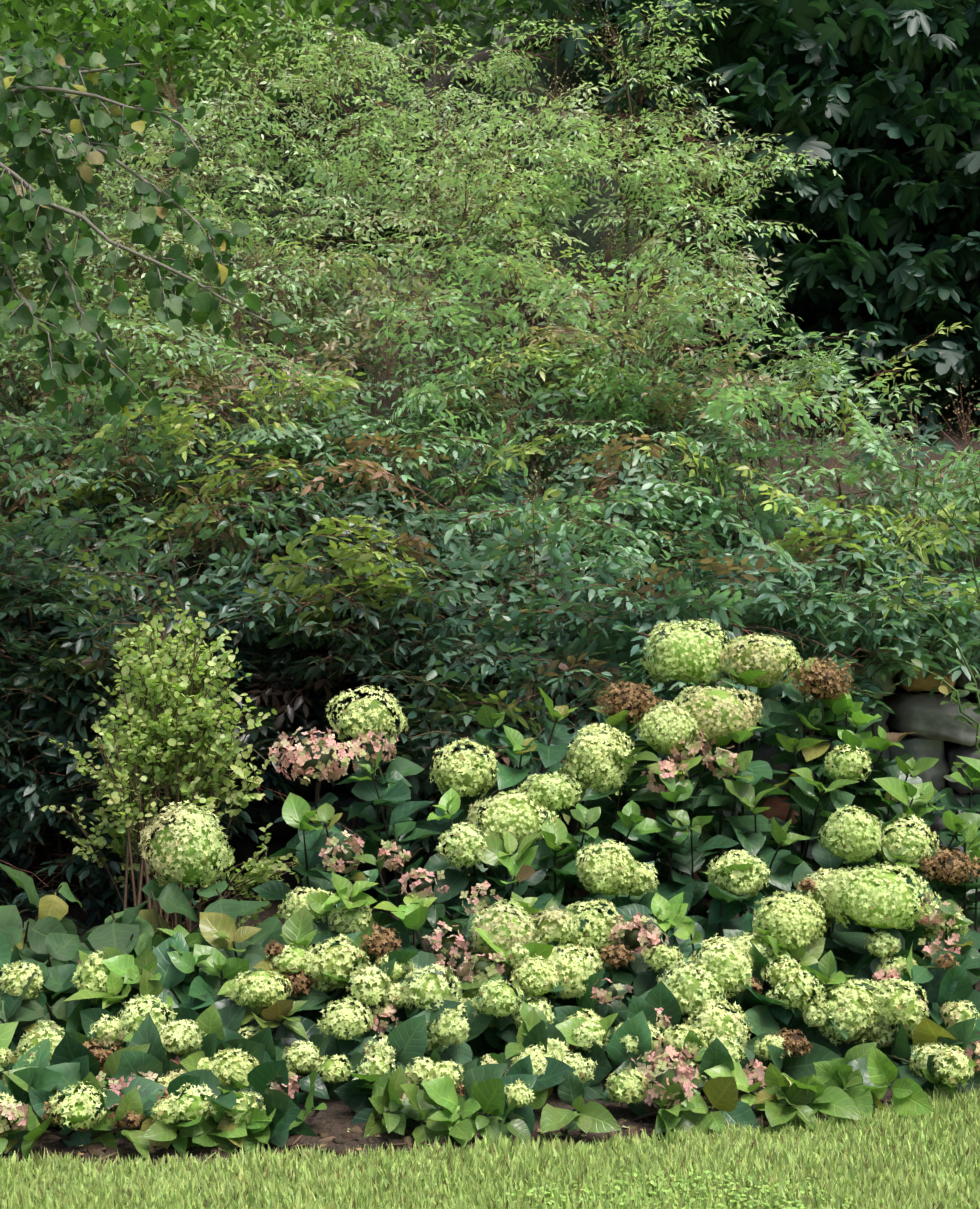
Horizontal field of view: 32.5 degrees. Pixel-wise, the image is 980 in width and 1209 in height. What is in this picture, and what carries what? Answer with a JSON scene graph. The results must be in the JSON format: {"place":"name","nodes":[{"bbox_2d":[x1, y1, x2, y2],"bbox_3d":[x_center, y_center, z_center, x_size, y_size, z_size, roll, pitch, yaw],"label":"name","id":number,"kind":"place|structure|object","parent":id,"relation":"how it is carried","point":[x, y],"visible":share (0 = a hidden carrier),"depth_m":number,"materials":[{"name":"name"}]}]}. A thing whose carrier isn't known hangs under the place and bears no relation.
{"place":"outdoors","nodes":[
{"label":"outdoors","id":0,"kind":"place"},
{"bbox_2d":[0,38,315,423],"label":"katsura branches","id":1,"kind":"object","parent":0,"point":[30,213],"visible":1,"depth_m":5.51,"materials":[{"name":"green plant"}]},
{"bbox_2d":[0,0,979,933],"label":"shrub","id":2,"kind":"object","parent":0,"point":[80,580],"depth_m":7.16,"materials":[{"name":"green plant"}]},
{"bbox_2d":[0,265,979,631],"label":"terrace","id":3,"kind":"structure","parent":0,"point":[950,425],"depth_m":9.61,"materials":[{"name":"plant"}]},
{"bbox_2d":[0,0,978,287],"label":"trees","id":4,"kind":"object","parent":3,"relation":"on","point":[88,26],"visible":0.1,"depth_m":10.62,"materials":[{"name":"green plant"}]},
{"bbox_2d":[530,0,979,451],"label":"shrub","id":5,"kind":"object","parent":3,"relation":"on","point":[894,290],"visible":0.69,"depth_m":9.31,"materials":[{"name":"green plant"}]},
{"bbox_2d":[0,1083,979,1208],"bbox_3d":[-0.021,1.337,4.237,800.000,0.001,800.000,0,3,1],"label":"lawn","id":6,"kind":"structure","parent":0,"point":[512,1185],"depth_m":4.03,"materials":[{"name":"green plant"}]},
{"bbox_2d":[0,0,923,648],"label":"distant treeline","id":7,"kind":"object","parent":6,"relation":"on","point":[586,236],"depth_m":16.47,"materials":[{"name":"green plant"}]},
{"bbox_2d":[0,891,979,1166],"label":"soil bed","id":8,"kind":"object","parent":6,"relation":"on","point":[334,1129],"visible":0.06,"depth_m":4.21,"materials":[{"name":"brown soil"}]},
{"bbox_2d":[41,581,364,946],"bbox_3d":[-0.998,0.601,5.878,1.141,1.359,0.529,0,3,1],"label":"golden shrub","id":9,"kind":"object","parent":8,"relation":"on","point":[164,739],"visible":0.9,"depth_m":5.80,"materials":[{"name":"green plant"}]},
{"bbox_2d":[0,618,979,1158],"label":"hydrangeas","id":10,"kind":"object","parent":8,"relation":"on","point":[662,992],"visible":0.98,"depth_m":4.82,"materials":[{"name":"green plant"}]},
{"bbox_2d":[0,641,979,898],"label":"stone wall","id":11,"kind":"structure","parent":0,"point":[934,727],"depth_m":6.85,"materials":[{"name":"grey stone"}]},
{"bbox_2d":[850,426,979,783],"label":"rose shrub","id":12,"kind":"object","parent":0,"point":[898,600],"visible":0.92,"depth_m":5.94,"materials":[{"name":"green plant"}]}
]}

